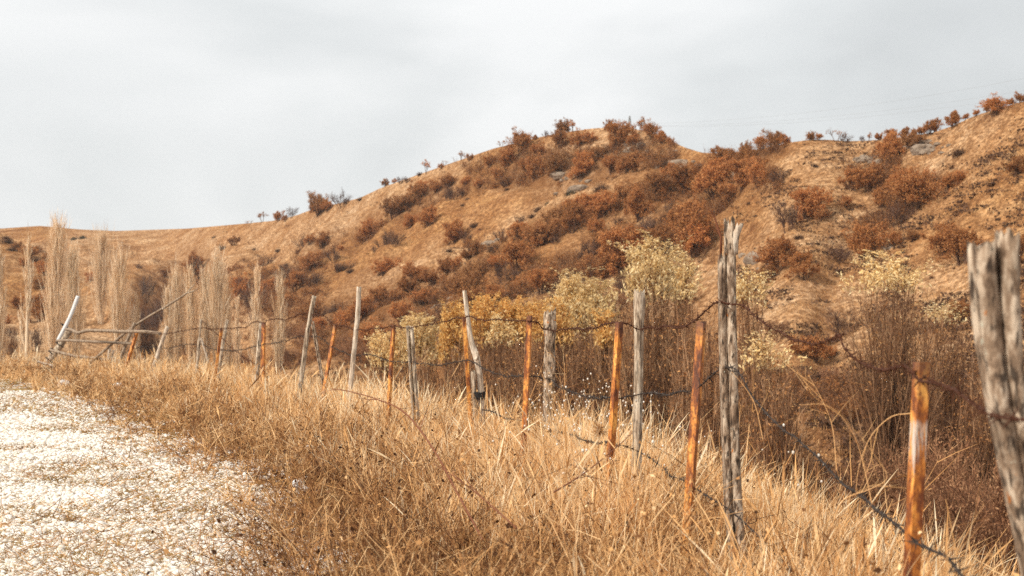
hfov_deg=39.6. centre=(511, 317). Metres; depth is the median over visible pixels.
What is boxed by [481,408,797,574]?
barbed wire
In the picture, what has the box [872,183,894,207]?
oak shrub
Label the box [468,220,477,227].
bush
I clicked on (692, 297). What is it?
bare shrub
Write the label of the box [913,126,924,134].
oak shrub
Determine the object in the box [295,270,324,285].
bare shrub
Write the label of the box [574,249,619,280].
oak shrub
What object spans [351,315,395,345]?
oak shrub
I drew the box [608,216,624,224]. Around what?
bare shrub
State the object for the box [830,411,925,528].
dry stalk
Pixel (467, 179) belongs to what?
oak shrub
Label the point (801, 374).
bare shrub
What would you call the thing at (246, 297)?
bare shrub
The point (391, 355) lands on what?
metal post
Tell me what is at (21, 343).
poplar tree
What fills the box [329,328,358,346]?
bare shrub
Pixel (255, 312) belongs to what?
poplar tree
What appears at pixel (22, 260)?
oak shrub
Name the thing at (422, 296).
oak shrub
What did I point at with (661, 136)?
oak shrub
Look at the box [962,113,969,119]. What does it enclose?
oak shrub
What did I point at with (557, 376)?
dry stalk
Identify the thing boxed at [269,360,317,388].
bare shrub
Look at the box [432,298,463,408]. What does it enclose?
willow tree
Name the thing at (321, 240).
oak shrub
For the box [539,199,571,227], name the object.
oak shrub
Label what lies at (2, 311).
poplar tree
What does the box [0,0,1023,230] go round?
sky
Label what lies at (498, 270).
bare shrub
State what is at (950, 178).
oak shrub
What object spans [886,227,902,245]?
oak shrub
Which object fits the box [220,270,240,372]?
poplar tree
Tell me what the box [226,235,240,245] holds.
oak shrub
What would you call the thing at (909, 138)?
oak shrub
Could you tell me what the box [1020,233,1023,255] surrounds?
oak shrub
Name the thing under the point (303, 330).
bare shrub
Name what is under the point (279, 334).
poplar tree
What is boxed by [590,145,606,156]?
oak shrub
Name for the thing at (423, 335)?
willow tree
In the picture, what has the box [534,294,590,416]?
willow tree
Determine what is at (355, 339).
wooden post
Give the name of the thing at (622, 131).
oak shrub
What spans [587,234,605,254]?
oak shrub
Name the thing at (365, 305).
oak shrub
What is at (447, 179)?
oak shrub
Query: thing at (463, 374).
willow tree
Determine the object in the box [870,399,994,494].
bare shrub
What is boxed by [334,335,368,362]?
bare shrub
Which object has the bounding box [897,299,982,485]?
willow tree
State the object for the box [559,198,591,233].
oak shrub
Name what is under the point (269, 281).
oak shrub
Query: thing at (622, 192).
oak shrub
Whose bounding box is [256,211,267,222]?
crest tree
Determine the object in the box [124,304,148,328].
bare shrub
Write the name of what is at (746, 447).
undergrowth
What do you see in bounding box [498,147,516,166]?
oak shrub
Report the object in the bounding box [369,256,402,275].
oak shrub
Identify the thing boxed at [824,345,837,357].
oak shrub
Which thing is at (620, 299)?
bare shrub
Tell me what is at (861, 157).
rock outcrop
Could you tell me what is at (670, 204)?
bare shrub
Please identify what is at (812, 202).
oak shrub
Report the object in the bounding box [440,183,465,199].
bare shrub
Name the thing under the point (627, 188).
oak shrub
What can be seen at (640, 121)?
crest tree
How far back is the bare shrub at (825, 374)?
87.45 m
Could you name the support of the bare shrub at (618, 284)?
on the hills
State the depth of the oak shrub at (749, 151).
151.59 m
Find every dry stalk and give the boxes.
[243,336,276,384]
[384,338,428,428]
[460,382,610,575]
[531,327,589,453]
[533,548,555,575]
[609,474,710,575]
[717,334,769,440]
[765,343,857,470]
[772,362,874,516]
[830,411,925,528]
[843,413,909,528]
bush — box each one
[3,238,14,243]
[5,246,17,250]
[333,262,348,271]
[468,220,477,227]
[484,243,498,252]
[533,205,542,212]
[566,190,575,195]
[591,182,610,192]
[655,160,668,167]
[792,233,804,239]
[947,145,964,155]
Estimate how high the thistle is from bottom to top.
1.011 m
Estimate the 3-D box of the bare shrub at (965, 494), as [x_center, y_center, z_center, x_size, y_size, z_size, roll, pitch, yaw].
[12.235,5.647,35.524,5.055,3.931,5.181,0,0,44]
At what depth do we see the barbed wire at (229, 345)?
29.24 m
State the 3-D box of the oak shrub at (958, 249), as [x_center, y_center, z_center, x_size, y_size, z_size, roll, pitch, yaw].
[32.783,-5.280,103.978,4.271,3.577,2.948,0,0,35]
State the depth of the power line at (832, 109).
389.21 m
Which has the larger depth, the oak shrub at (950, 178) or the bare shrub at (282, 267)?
the bare shrub at (282, 267)
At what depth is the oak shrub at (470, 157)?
222.96 m
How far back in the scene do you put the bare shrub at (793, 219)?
124.04 m
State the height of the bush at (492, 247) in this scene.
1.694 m
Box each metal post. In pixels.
[125,329,139,365]
[213,329,222,384]
[261,323,265,384]
[322,325,336,402]
[386,325,395,423]
[462,317,472,437]
[520,316,532,461]
[605,322,623,496]
[681,321,706,561]
[903,362,929,575]
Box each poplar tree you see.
[0,244,12,361]
[17,306,24,364]
[19,229,35,364]
[33,207,73,364]
[60,234,89,361]
[87,219,116,323]
[98,232,135,365]
[129,293,141,362]
[157,257,190,368]
[157,277,180,368]
[182,256,205,365]
[197,253,211,366]
[202,236,232,365]
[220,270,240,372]
[232,295,242,378]
[247,258,265,371]
[270,269,287,379]
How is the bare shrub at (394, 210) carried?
on the hills
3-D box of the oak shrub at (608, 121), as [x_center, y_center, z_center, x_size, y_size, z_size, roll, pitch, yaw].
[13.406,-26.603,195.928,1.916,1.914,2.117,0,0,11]
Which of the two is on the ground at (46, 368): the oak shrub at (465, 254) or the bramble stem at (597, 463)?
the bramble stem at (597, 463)
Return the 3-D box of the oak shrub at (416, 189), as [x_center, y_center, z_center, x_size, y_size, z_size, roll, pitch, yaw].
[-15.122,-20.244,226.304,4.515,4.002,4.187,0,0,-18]
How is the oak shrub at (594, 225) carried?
on the hills
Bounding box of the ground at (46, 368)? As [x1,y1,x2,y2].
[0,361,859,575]
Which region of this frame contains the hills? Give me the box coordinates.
[0,102,1023,467]
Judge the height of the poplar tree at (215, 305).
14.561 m
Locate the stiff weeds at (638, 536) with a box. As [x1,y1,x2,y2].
[220,402,1012,575]
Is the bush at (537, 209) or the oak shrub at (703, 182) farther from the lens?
the bush at (537, 209)
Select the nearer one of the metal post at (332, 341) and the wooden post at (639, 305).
the wooden post at (639, 305)
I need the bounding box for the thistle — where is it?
[591,420,608,538]
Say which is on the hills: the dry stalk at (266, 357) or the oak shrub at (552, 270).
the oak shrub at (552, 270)
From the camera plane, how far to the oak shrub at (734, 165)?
146.75 m
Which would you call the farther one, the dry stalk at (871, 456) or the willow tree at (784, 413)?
the willow tree at (784, 413)
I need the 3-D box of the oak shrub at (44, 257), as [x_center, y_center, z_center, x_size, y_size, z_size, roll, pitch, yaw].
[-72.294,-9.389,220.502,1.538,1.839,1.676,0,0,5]
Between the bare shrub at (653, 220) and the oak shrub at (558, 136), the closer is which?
the bare shrub at (653, 220)
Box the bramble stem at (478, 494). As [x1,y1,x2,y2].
[432,456,516,528]
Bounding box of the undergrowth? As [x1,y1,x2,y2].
[204,336,1017,573]
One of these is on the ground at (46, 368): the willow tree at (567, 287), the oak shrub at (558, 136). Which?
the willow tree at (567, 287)
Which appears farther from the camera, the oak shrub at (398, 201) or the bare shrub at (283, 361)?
the oak shrub at (398, 201)
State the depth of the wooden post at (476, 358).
14.87 m
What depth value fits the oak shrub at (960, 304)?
89.99 m
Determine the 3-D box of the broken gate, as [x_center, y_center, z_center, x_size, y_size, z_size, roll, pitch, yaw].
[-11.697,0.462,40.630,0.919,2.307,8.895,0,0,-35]
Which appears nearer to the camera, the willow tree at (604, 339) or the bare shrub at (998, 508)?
the bare shrub at (998, 508)
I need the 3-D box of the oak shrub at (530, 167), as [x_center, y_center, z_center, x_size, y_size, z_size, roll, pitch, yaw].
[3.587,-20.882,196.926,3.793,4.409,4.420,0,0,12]
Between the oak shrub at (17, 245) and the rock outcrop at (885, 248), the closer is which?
the rock outcrop at (885, 248)
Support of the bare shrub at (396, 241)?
on the hills
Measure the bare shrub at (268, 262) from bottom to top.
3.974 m
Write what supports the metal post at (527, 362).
on the ground at (46, 368)
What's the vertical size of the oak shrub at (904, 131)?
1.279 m
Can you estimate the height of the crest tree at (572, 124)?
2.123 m
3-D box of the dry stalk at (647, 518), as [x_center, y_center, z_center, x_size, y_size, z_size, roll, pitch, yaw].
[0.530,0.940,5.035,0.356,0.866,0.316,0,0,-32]
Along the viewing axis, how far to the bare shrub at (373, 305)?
178.95 m
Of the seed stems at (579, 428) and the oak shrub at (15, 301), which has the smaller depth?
the seed stems at (579, 428)
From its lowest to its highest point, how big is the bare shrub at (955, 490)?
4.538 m
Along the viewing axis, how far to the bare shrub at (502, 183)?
202.41 m
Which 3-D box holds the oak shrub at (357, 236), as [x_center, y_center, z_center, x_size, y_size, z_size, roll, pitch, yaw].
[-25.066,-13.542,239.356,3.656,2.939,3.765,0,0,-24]
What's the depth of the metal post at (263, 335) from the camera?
25.99 m
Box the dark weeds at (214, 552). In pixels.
[43,361,663,575]
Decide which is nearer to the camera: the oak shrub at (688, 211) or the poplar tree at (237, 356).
the poplar tree at (237, 356)
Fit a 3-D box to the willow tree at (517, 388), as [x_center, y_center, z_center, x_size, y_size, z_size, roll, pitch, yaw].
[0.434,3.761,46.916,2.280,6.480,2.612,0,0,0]
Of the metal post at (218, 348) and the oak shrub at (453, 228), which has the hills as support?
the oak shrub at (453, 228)
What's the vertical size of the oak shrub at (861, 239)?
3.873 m
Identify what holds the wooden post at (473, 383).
on the ground at (46, 368)
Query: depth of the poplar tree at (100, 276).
189.63 m
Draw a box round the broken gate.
[43,296,160,366]
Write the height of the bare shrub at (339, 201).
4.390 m
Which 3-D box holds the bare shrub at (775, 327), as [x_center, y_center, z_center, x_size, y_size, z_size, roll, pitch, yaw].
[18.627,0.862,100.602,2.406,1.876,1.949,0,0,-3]
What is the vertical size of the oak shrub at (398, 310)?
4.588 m
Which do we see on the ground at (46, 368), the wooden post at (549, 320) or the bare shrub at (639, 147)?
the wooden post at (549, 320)
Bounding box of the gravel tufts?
[0,376,512,575]
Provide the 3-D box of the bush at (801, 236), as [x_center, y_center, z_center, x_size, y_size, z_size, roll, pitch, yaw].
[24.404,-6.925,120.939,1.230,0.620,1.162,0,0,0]
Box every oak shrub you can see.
[3,314,16,323]
[9,294,24,308]
[10,241,22,249]
[17,243,39,257]
[18,257,30,265]
[19,288,62,322]
[31,275,48,288]
[34,259,50,275]
[42,252,49,261]
[84,270,94,282]
[159,268,170,276]
[180,250,204,284]
[224,263,243,273]
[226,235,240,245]
[228,272,251,288]
[230,279,250,298]
[258,267,272,279]
[259,276,276,295]
[272,210,285,221]
[274,291,297,306]
[284,269,310,291]
[291,295,326,322]
[296,247,321,271]
[302,316,330,335]
[303,233,315,244]
[305,190,328,216]
[308,341,338,360]
[310,230,330,248]
[319,199,334,211]
[331,306,353,329]
[345,296,378,318]
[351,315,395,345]
[354,232,366,241]
[358,216,376,239]
[367,284,398,304]
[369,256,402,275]
[373,219,387,230]
[378,194,404,219]
[379,178,389,185]
[385,295,417,324]
[388,193,411,212]
[389,288,409,299]
[397,273,421,295]
[398,259,428,285]
[401,193,422,207]
[402,212,418,228]
[404,179,427,198]
[409,287,438,305]
[410,307,433,322]
[415,204,440,226]
[416,178,428,189]
[420,267,439,286]
[428,178,441,192]
[436,271,455,292]
[437,172,457,187]
[437,255,451,274]
[440,217,464,244]
[443,264,487,297]
[446,256,462,271]
[446,281,482,311]
[459,248,476,260]
[460,175,470,184]
[461,237,486,256]
[462,260,489,277]
[464,153,473,160]
[472,179,483,186]
[480,278,508,307]
[482,154,493,168]
[486,253,506,267]
[490,166,501,180]
[490,182,498,189]
[496,236,538,273]
[497,175,511,186]
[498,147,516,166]
[503,125,534,155]
[505,220,533,239]
[509,273,531,293]
[517,155,535,176]
[521,215,565,244]
[521,262,557,295]
[524,151,545,181]
[526,235,543,246]
[529,140,545,156]
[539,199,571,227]
[540,148,569,174]
[543,261,566,286]
[546,126,569,147]
[553,117,571,131]
[557,194,578,209]
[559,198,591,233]
[566,149,594,179]
[568,126,585,145]
[573,192,590,207]
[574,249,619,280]
[577,188,617,219]
[580,129,597,143]
[586,214,605,232]
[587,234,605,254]
[589,221,651,258]
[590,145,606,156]
[595,221,651,276]
[600,150,619,174]
[602,119,612,129]
[604,119,637,148]
[610,188,626,200]
[613,179,643,199]
[614,151,645,174]
[620,184,656,222]
[626,133,639,143]
[632,223,679,253]
[639,118,661,138]
[639,167,668,196]
[652,130,668,143]
[653,184,668,195]
[659,161,679,178]
[662,210,685,227]
[665,137,674,145]
[667,162,693,192]
[667,192,723,250]
[676,219,713,259]
[687,161,705,179]
[689,160,731,199]
[700,154,730,177]
[704,144,735,165]
[710,179,737,202]
[722,145,758,162]
[722,153,768,192]
[739,140,752,150]
[742,156,767,187]
[747,233,800,270]
[752,131,767,150]
[752,261,778,283]
[761,127,781,145]
[776,133,790,142]
[782,247,820,280]
[786,332,837,363]
[789,184,834,220]
[805,130,815,140]
[811,209,832,221]
[812,133,822,140]
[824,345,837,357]
[837,166,863,189]
[838,194,852,208]
[838,217,891,261]
[846,159,902,193]
[867,246,883,256]
[872,128,906,163]
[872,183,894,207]
[873,132,882,140]
[876,163,953,212]
[884,128,897,133]
[886,168,913,189]
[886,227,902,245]
[897,126,909,137]
[900,130,926,148]
[905,228,920,241]
[912,166,936,182]
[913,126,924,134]
[918,218,958,255]
[921,117,944,134]
[931,222,988,266]
[936,171,964,188]
[944,110,961,128]
[949,297,970,321]
[952,168,970,180]
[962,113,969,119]
[972,109,979,115]
[975,91,1013,116]
[1000,155,1023,174]
[1004,97,1017,104]
[1014,90,1023,102]
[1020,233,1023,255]
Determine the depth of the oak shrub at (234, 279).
264.44 m
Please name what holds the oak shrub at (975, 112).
on the hills
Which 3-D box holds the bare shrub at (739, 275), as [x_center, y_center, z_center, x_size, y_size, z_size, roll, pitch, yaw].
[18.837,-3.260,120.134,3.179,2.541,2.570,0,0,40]
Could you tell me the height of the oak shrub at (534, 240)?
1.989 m
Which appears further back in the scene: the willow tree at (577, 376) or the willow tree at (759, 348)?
the willow tree at (577, 376)
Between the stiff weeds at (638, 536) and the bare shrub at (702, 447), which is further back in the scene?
the bare shrub at (702, 447)
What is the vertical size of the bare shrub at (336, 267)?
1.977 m
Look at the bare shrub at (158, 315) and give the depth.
265.75 m
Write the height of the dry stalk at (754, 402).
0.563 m
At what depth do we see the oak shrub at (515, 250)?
160.37 m
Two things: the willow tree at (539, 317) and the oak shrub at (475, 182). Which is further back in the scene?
the oak shrub at (475, 182)
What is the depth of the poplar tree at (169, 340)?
121.89 m
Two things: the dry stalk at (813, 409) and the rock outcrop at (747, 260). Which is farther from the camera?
the rock outcrop at (747, 260)
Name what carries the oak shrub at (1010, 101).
on the hills
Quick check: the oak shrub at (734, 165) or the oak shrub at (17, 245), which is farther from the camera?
the oak shrub at (17, 245)
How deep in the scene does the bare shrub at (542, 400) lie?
51.72 m
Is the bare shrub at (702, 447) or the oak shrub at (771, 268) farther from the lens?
the oak shrub at (771, 268)
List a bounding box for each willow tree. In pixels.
[364,326,403,401]
[387,311,442,414]
[402,344,446,411]
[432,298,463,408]
[433,333,496,419]
[448,291,503,412]
[477,311,522,416]
[488,295,547,411]
[495,336,553,428]
[511,296,565,415]
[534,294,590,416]
[544,267,599,401]
[553,331,612,425]
[560,276,629,410]
[585,307,625,427]
[592,297,668,454]
[605,229,698,446]
[656,291,718,451]
[658,251,705,436]
[681,301,754,465]
[736,264,776,453]
[738,327,817,475]
[739,371,822,502]
[831,249,951,502]
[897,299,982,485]
[934,359,999,563]
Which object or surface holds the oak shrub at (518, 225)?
on the hills
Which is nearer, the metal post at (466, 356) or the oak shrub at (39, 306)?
the metal post at (466, 356)
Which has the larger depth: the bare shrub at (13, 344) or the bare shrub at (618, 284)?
the bare shrub at (13, 344)
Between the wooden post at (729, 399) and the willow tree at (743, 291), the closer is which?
the wooden post at (729, 399)
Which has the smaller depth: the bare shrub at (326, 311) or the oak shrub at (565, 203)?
the oak shrub at (565, 203)
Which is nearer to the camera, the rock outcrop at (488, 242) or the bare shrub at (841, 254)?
the bare shrub at (841, 254)
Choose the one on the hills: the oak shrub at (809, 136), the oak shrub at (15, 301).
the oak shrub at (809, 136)
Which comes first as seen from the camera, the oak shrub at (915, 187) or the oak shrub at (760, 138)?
the oak shrub at (915, 187)
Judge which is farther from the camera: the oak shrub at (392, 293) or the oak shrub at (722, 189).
the oak shrub at (392, 293)
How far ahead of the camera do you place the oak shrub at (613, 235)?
140.66 m
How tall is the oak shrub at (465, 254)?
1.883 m
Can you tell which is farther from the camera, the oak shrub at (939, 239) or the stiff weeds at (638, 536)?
the oak shrub at (939, 239)
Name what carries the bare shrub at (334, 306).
on the hills
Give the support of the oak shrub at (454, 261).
on the hills
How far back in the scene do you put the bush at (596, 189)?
173.23 m
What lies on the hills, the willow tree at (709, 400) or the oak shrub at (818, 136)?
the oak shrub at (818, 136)
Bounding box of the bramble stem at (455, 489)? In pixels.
[319,388,483,540]
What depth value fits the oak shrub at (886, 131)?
139.26 m
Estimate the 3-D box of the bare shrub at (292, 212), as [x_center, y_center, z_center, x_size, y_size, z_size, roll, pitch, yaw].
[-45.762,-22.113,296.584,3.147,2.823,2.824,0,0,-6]
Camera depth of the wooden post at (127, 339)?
39.96 m
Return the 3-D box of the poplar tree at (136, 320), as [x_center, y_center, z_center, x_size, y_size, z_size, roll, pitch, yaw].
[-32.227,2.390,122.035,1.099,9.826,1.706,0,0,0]
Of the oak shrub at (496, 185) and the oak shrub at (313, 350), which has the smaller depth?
the oak shrub at (313, 350)
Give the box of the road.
[0,379,349,574]
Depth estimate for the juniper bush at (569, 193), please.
176.44 m
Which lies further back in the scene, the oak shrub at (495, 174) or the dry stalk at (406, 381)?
the oak shrub at (495, 174)
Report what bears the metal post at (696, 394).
on the ground at (46, 368)
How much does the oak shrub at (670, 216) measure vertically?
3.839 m
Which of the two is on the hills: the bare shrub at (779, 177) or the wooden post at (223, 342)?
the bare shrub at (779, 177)
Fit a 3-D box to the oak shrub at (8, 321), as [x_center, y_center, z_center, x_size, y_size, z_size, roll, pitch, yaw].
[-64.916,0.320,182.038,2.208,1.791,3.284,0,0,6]
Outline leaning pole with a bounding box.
[90,285,197,363]
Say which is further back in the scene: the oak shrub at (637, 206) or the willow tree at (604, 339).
the oak shrub at (637, 206)
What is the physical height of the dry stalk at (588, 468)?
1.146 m
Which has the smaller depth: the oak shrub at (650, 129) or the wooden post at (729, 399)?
the wooden post at (729, 399)
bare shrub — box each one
[3,333,19,355]
[4,325,19,337]
[23,324,45,350]
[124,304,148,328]
[137,327,163,356]
[138,272,158,303]
[139,309,164,339]
[141,298,165,326]
[149,304,163,328]
[211,348,252,365]
[235,274,261,291]
[241,283,272,319]
[256,253,277,266]
[266,315,293,343]
[268,336,307,368]
[269,350,290,369]
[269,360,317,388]
[276,263,295,277]
[286,207,298,218]
[290,231,307,249]
[293,322,312,343]
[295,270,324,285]
[321,306,332,315]
[322,247,342,262]
[325,300,343,311]
[326,190,351,208]
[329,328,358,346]
[334,263,344,272]
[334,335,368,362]
[368,298,378,313]
[374,229,398,246]
[385,200,403,216]
[388,232,407,245]
[423,305,450,327]
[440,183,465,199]
[457,229,472,243]
[488,370,593,416]
[492,226,506,242]
[492,259,516,282]
[500,175,511,187]
[502,267,519,283]
[513,215,525,222]
[531,369,670,445]
[548,271,578,296]
[549,234,562,244]
[575,236,603,261]
[601,288,629,319]
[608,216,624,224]
[611,274,629,295]
[627,417,801,499]
[631,138,646,150]
[638,216,660,232]
[639,216,662,226]
[663,202,674,211]
[666,281,700,308]
[667,418,824,508]
[673,373,840,471]
[717,269,750,284]
[759,317,788,342]
[766,199,802,233]
[767,167,788,185]
[783,400,962,522]
[786,364,816,387]
[791,424,838,501]
[811,452,937,541]
[816,449,1017,575]
[817,363,847,387]
[820,306,862,333]
[826,473,994,549]
[827,241,851,262]
[835,426,1002,524]
[835,430,975,520]
[839,133,854,142]
[867,207,889,218]
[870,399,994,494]
[871,399,982,468]
[879,458,1019,573]
[884,196,918,226]
[901,473,1019,575]
[925,447,1016,572]
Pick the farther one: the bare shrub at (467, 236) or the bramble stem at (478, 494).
the bare shrub at (467, 236)
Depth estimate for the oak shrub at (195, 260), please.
323.39 m
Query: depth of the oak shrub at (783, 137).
146.00 m
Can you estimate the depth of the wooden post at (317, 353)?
22.27 m
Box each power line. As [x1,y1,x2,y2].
[655,81,1007,123]
[658,99,1004,126]
[667,90,1022,125]
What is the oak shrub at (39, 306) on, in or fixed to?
on the valley hillside
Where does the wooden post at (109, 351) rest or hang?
on the ground at (46, 368)
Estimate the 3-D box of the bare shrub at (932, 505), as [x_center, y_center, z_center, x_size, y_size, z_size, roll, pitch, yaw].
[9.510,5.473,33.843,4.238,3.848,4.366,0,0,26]
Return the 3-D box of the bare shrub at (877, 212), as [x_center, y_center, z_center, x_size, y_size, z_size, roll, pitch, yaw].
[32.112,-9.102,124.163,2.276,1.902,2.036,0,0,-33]
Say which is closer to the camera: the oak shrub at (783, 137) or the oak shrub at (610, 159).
the oak shrub at (783, 137)
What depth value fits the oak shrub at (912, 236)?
112.38 m
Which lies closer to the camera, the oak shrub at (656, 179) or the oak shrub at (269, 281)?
the oak shrub at (656, 179)
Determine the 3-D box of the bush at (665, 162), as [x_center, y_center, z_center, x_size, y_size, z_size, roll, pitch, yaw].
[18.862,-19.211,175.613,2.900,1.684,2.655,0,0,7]
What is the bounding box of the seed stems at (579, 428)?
[492,365,823,569]
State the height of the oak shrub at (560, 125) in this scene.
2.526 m
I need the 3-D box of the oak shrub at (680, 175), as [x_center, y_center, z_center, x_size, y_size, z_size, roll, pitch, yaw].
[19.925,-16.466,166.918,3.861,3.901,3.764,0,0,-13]
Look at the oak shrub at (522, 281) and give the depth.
147.93 m
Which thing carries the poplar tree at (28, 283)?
on the ground at (46, 368)
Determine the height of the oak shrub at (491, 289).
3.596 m
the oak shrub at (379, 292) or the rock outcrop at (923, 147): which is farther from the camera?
the oak shrub at (379, 292)
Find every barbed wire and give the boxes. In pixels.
[121,334,978,575]
[136,299,1023,429]
[202,321,265,372]
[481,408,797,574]
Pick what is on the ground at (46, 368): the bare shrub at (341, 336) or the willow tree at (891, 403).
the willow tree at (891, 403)
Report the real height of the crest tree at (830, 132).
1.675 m
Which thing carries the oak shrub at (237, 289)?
on the hills
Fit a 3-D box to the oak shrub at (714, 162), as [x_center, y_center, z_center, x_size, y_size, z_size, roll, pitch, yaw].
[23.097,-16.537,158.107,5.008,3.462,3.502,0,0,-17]
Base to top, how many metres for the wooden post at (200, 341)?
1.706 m
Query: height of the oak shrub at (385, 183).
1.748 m
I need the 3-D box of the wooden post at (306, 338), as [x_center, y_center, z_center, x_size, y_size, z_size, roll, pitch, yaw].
[-3.288,0.637,22.601,0.363,2.005,0.080,0,0,0]
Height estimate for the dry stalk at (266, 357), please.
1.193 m
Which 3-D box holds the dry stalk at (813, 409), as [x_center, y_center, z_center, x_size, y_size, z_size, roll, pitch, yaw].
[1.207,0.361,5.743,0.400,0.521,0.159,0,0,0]
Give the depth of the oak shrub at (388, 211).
228.05 m
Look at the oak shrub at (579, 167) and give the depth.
185.93 m
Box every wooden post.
[105,348,111,364]
[117,322,135,365]
[152,326,168,370]
[195,319,208,376]
[216,319,228,383]
[254,322,262,384]
[297,295,315,403]
[311,321,325,393]
[347,287,360,403]
[406,326,419,431]
[463,290,486,441]
[471,370,478,434]
[541,308,556,455]
[631,289,644,498]
[706,208,750,574]
[967,228,1023,575]
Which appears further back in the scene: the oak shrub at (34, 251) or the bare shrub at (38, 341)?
the oak shrub at (34, 251)
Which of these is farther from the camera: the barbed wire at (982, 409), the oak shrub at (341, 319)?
the oak shrub at (341, 319)
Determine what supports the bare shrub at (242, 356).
on the hills
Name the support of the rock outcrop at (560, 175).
on the hills
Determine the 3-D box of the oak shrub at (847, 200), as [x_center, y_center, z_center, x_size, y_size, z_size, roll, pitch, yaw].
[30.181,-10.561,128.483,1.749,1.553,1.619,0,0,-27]
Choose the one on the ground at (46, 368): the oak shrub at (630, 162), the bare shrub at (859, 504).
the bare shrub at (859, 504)
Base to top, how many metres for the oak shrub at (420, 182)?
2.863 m
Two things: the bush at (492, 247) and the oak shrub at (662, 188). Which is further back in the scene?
the bush at (492, 247)
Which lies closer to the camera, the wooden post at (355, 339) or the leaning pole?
the wooden post at (355, 339)
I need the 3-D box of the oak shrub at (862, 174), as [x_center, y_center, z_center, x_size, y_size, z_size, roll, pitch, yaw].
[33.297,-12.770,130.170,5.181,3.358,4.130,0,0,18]
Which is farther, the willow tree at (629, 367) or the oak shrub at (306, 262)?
the oak shrub at (306, 262)
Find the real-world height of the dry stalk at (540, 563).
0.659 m
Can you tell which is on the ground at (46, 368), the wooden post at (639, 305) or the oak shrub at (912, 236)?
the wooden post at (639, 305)
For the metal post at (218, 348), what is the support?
on the ground at (46, 368)
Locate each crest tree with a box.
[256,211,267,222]
[422,159,430,173]
[568,119,575,129]
[637,116,645,132]
[825,129,846,141]
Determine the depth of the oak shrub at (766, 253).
116.40 m
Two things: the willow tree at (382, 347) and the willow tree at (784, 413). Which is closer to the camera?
the willow tree at (784, 413)
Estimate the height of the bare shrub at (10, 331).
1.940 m
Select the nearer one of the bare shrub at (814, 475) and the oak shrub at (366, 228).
the bare shrub at (814, 475)
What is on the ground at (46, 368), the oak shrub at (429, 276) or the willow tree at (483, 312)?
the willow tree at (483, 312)
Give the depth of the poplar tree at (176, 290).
125.84 m
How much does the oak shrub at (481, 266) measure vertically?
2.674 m
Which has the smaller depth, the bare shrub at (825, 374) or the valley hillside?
the bare shrub at (825, 374)
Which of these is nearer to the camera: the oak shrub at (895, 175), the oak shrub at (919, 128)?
the oak shrub at (895, 175)
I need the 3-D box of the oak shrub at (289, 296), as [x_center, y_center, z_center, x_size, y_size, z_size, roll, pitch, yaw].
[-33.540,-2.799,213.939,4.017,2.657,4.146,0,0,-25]
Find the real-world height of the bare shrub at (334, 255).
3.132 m
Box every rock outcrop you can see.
[481,238,498,245]
[550,172,591,194]
[614,142,647,158]
[655,150,698,168]
[738,251,780,269]
[852,155,881,163]
[873,244,891,255]
[897,137,950,155]
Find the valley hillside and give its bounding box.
[0,233,142,366]
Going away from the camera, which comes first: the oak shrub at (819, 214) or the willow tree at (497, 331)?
the willow tree at (497, 331)
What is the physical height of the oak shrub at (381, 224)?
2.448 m
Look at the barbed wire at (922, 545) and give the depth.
6.91 m
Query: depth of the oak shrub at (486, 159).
213.35 m
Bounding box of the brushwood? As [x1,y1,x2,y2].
[126,132,989,433]
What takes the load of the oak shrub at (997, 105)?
on the hills
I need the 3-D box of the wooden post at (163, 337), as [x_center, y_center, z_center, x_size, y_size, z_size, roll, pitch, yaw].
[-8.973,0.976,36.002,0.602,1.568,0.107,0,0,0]
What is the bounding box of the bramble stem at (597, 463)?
[553,429,635,496]
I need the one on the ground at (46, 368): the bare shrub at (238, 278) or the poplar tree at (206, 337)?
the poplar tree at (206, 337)
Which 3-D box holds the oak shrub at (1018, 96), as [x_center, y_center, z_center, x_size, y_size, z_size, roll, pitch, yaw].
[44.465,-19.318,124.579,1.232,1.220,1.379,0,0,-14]
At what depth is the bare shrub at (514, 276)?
152.83 m
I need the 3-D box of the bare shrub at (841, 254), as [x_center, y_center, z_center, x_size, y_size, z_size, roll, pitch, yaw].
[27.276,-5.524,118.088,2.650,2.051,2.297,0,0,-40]
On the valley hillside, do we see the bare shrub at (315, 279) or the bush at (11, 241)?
the bush at (11, 241)
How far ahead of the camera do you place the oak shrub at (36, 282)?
206.36 m
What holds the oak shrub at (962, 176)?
on the hills
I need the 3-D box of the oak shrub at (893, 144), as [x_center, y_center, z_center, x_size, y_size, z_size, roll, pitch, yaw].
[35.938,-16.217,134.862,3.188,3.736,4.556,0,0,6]
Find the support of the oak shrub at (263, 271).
on the hills
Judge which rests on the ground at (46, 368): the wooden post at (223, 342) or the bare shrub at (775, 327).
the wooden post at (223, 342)
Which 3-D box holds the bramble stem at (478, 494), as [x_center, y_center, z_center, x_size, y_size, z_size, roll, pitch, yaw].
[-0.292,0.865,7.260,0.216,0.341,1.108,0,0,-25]

